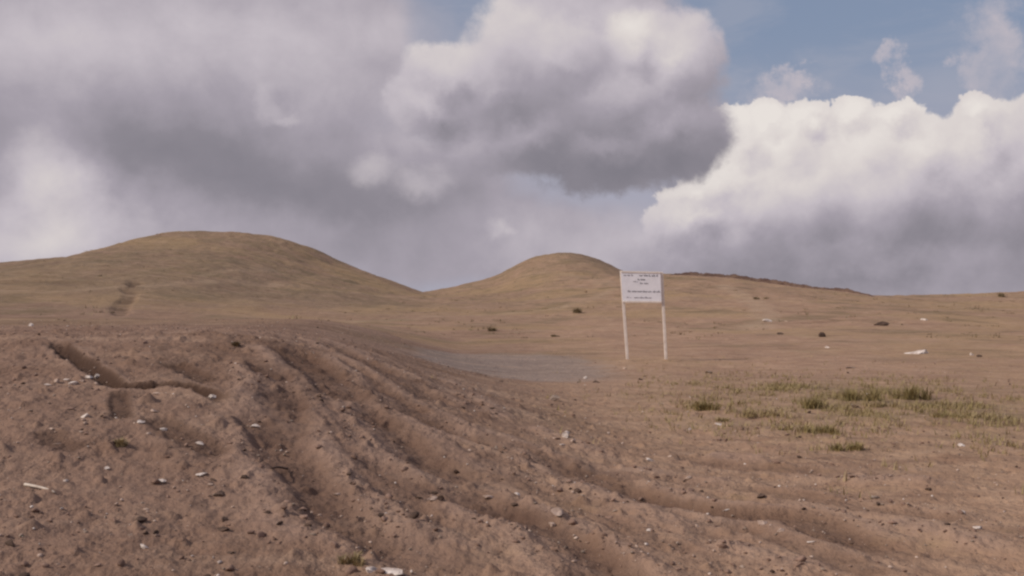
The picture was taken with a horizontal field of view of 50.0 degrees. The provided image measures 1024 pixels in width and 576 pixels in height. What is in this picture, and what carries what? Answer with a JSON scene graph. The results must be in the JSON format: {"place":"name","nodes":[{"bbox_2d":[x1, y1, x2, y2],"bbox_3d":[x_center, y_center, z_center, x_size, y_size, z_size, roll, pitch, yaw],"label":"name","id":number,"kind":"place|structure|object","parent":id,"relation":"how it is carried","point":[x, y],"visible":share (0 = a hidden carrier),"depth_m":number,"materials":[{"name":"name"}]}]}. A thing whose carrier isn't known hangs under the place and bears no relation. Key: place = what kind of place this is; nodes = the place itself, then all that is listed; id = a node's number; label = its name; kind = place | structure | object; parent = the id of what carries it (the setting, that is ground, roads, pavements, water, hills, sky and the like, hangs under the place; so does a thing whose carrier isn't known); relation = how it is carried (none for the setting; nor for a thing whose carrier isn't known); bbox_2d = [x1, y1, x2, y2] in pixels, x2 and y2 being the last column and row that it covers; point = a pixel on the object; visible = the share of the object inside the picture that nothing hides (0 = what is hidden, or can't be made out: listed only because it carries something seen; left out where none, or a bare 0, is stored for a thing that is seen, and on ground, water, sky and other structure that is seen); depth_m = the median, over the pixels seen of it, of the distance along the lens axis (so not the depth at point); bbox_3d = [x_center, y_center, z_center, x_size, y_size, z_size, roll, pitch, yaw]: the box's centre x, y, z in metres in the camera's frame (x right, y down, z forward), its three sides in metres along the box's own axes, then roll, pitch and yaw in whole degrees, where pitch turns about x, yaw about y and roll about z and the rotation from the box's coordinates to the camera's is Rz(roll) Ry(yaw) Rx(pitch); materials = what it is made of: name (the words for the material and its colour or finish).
{"place":"outdoors","nodes":[
{"label":"outdoors","id":0,"kind":"place"},
{"bbox_2d":[0,231,1023,575],"bbox_3d":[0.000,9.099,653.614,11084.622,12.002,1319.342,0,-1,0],"label":"ground","id":1,"kind":"structure","parent":0,"point":[228,303],"depth_m":11.68,"materials":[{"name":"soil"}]},
{"bbox_2d":[23,483,55,492],"bbox_3d":[-3.265,1.381,7.574,0.350,0.043,0.032,-1,-1,34],"label":"stick","id":2,"kind":"object","parent":1,"relation":"on","point":[32,485],"visible":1,"depth_m":7.58,"materials":[{"name":"white wood"}]},
{"bbox_2d":[112,437,129,446],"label":"weed","id":3,"kind":"object","parent":1,"relation":"on","point":[120,443],"visible":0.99,"depth_m":8.78,"materials":[{"name":"plant"}]},
{"bbox_2d":[140,544,148,548],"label":"stone","id":4,"kind":"object","parent":1,"relation":"on","point":[142,546],"visible":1,"depth_m":6.60,"materials":[{"name":"beige stone"}]},
{"bbox_2d":[213,490,224,496],"bbox_3d":[-2.086,1.468,7.796,0.097,0.053,0.109,-5,-2,-23],"label":"clod","id":5,"kind":"object","parent":1,"relation":"on","point":[220,493],"visible":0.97,"depth_m":7.76,"materials":[{"name":"brown soil"}]},
{"bbox_2d":[217,527,228,531],"bbox_3d":[-1.849,1.546,7.032,0.080,0.029,0.042,-2,10,8],"label":"clod","id":6,"kind":"object","parent":1,"relation":"on","point":[222,529],"visible":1,"depth_m":7.02,"materials":[{"name":"brown soil"}]},
{"bbox_2d":[228,341,240,346],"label":"scrub clump","id":7,"kind":"object","parent":1,"relation":"on","point":[236,343],"visible":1,"depth_m":13.64,"materials":[{"name":"brown plant"}]},
{"bbox_2d":[240,475,249,478],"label":"clod","id":8,"kind":"object","parent":1,"relation":"on","point":[244,477],"visible":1,"depth_m":8.16,"materials":[{"name":"brown soil"}]},
{"bbox_2d":[270,466,287,469],"bbox_3d":[-1.844,1.427,8.666,0.030,0.075,0.387,0,-1,8],"label":"stick","id":9,"kind":"object","parent":1,"relation":"on","point":[285,468],"visible":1,"depth_m":8.71,"materials":[{"name":"brown wood"}]},
{"bbox_2d":[334,549,366,566],"bbox_3d":[-0.940,1.582,6.455,0.222,0.085,0.163,-1,-1,29],"label":"weed","id":10,"kind":"object","parent":1,"relation":"on","point":[356,561],"visible":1,"depth_m":6.44,"materials":[{"name":"plant"}]},
{"bbox_2d":[365,566,377,573],"bbox_3d":[-0.812,1.644,6.367,0.084,0.057,0.070,0,-1,-18],"label":"stone","id":11,"kind":"object","parent":1,"relation":"on","point":[370,569],"visible":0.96,"depth_m":6.34,"materials":[{"name":"beige stone"}]},
{"bbox_2d":[381,567,403,575],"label":"stone","id":12,"kind":"object","parent":1,"relation":"on","point":[395,571],"visible":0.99,"depth_m":6.33,"materials":[{"name":"beige stone"}]},
{"bbox_2d":[427,496,436,500],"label":"stone","id":13,"kind":"object","parent":1,"relation":"on","point":[431,498],"visible":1,"depth_m":8.14,"materials":[{"name":"beige stone"}]},
{"bbox_2d":[437,495,444,500],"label":"clod","id":14,"kind":"object","parent":1,"relation":"on","point":[440,497],"visible":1,"depth_m":8.14,"materials":[{"name":"brown soil"}]},
{"bbox_2d":[483,495,493,498],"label":"stone","id":15,"kind":"object","parent":1,"relation":"on","point":[487,496],"visible":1,"depth_m":8.64,"materials":[{"name":"beige stone"}]},
{"bbox_2d":[487,327,498,330],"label":"scrub clump","id":16,"kind":"object","parent":1,"relation":"on","point":[491,329],"visible":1,"depth_m":52.17,"materials":[{"name":"brown plant"}]},
{"bbox_2d":[0,318,1023,575],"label":"soil crumbs","id":17,"kind":"object","parent":1,"relation":"on","point":[334,544],"visible":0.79,"depth_m":8.39,"materials":[{"name":"brown soil"}]},
{"bbox_2d":[0,319,1023,575],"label":"gravel","id":18,"kind":"structure","parent":1,"relation":"on","point":[502,479],"depth_m":8.93,"materials":[{"name":"stone"}]},
{"bbox_2d":[549,395,559,400],"bbox_3d":[0.721,1.939,19.074,0.232,0.170,0.126,0,-1,2],"label":"stone","id":19,"kind":"object","parent":1,"relation":"on","point":[554,397],"visible":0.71,"depth_m":19.02,"materials":[{"name":"beige stone"}]},
{"bbox_2d":[551,507,563,515],"bbox_3d":[0.336,1.637,8.058,0.083,0.058,0.110,0,-1,17],"label":"stone","id":20,"kind":"object","parent":1,"relation":"on","point":[557,511],"visible":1,"depth_m":8.03,"materials":[{"name":"beige stone"}]},
{"bbox_2d":[562,430,569,437],"bbox_3d":[0.597,1.635,12.237,0.087,0.101,0.107,0,-1,13],"label":"stone","id":21,"kind":"object","parent":1,"relation":"on","point":[566,433],"visible":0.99,"depth_m":12.19,"materials":[{"name":"white stone"}]},
{"bbox_2d":[572,307,581,312],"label":"scrub clump","id":22,"kind":"object","parent":1,"relation":"on","point":[577,310],"visible":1,"depth_m":69.72,"materials":[{"name":"brown plant"}]},
{"bbox_2d":[620,271,666,358],"bbox_3d":[4.046,0.970,33.666,1.466,2.998,0.120,0,-1,0],"label":"sign board","id":23,"kind":"object","parent":1,"relation":"on","point":[642,286],"visible":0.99,"depth_m":33.64,"materials":[{"name":"white metal"}]},
{"bbox_2d":[692,399,720,410],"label":"grass tuft","id":24,"kind":"object","parent":1,"relation":"on","point":[703,405],"visible":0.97,"depth_m":18.32,"materials":[{"name":"plant"}]},
{"bbox_2d":[711,415,731,421],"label":"grass tuft","id":25,"kind":"object","parent":1,"relation":"on","point":[722,419],"visible":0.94,"depth_m":16.10,"materials":[{"name":"plant"}]},
{"bbox_2d":[757,520,767,524],"bbox_3d":[1.909,1.791,8.341,0.101,0.060,0.062,-12,6,-25],"label":"stone","id":26,"kind":"object","parent":1,"relation":"on","point":[761,522],"visible":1,"depth_m":8.32,"materials":[{"name":"beige stone"}]},
{"bbox_2d":[735,406,791,417],"bbox_3d":[3.892,1.892,16.972,0.947,0.204,0.730,0,-1,0],"label":"grass tuft","id":27,"kind":"object","parent":1,"relation":"on","point":[748,414],"visible":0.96,"depth_m":16.90,"materials":[{"name":"plant"}]},
{"bbox_2d":[671,272,875,296],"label":"earth bank","id":28,"kind":"structure","parent":1,"relation":"on","point":[772,281],"depth_m":111.73,"materials":[{"name":"brown soil"}]},
{"bbox_2d":[772,424,795,430],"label":"grass tuft","id":29,"kind":"object","parent":1,"relation":"on","point":[785,427],"visible":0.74,"depth_m":15.25,"materials":[{"name":"plant"}]},
{"bbox_2d":[798,395,828,408],"bbox_3d":[5.107,1.914,18.602,0.749,0.266,0.689,0,-1,0],"label":"grass tuft","id":30,"kind":"object","parent":1,"relation":"on","point":[811,403],"visible":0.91,"depth_m":18.57,"materials":[{"name":"plant"}]},
{"bbox_2d":[797,422,844,434],"bbox_3d":[4.151,1.876,14.807,0.690,0.176,0.596,0,-1,0],"label":"grass tuft","id":31,"kind":"object","parent":1,"relation":"on","point":[827,429],"visible":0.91,"depth_m":14.73,"materials":[{"name":"green plant"}]},
{"bbox_2d":[818,332,825,336],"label":"clod","id":32,"kind":"object","parent":1,"relation":"on","point":[821,334],"visible":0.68,"depth_m":47.12,"materials":[{"name":"brown soil"}]},
{"bbox_2d":[827,440,869,451],"bbox_3d":[3.940,1.845,12.970,0.570,0.130,0.413,0,-1,0],"label":"grass tuft","id":33,"kind":"object","parent":1,"relation":"on","point":[852,447],"visible":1,"depth_m":12.91,"materials":[{"name":"green plant"}]},
{"bbox_2d":[840,386,886,401],"bbox_3d":[6.370,1.876,19.788,0.925,0.304,0.930,-1,-1,41],"label":"grass tuft","id":34,"kind":"object","parent":1,"relation":"on","point":[872,396],"visible":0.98,"depth_m":19.68,"materials":[{"name":"green plant"}]},
{"bbox_2d":[863,399,899,407],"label":"grass tuft","id":35,"kind":"object","parent":1,"relation":"on","point":[875,405],"visible":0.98,"depth_m":18.77,"materials":[{"name":"plant"}]},
{"bbox_2d":[874,321,889,325],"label":"clod","id":36,"kind":"object","parent":1,"relation":"on","point":[882,323],"visible":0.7,"depth_m":55.59,"materials":[{"name":"brown soil"}]},
{"bbox_2d":[887,382,940,400],"bbox_3d":[7.421,1.877,20.332,1.118,0.399,1.076,0,-1,17],"label":"grass tuft","id":37,"kind":"object","parent":1,"relation":"on","point":[910,394],"visible":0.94,"depth_m":20.30,"materials":[{"name":"green plant"}]},
{"bbox_2d":[905,349,927,353],"bbox_3d":[13.805,2.241,37.626,0.873,0.165,0.365,-8,6,23],"label":"stone","id":38,"kind":"object","parent":1,"relation":"on","point":[920,352],"visible":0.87,"depth_m":37.52,"materials":[{"name":"white stone"}]},
{"bbox_2d":[924,409,968,417],"bbox_3d":[6.538,1.882,16.496,0.694,0.130,0.442,0,-1,8],"label":"grass tuft","id":39,"kind":"object","parent":1,"relation":"on","point":[936,415],"visible":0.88,"depth_m":16.47,"materials":[{"name":"green plant"}]},
{"bbox_2d":[0,0,1023,295],"label":"sky","id":40,"kind":"structure","parent":0,"point":[872,147],"materials":[{"name":"grey"}]},
{"bbox_2d":[318,339,1023,499],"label":"grass","id":41,"kind":"structure","parent":0,"point":[838,407],"depth_m":18.23,"materials":[{"name":"plant"}]}
]}

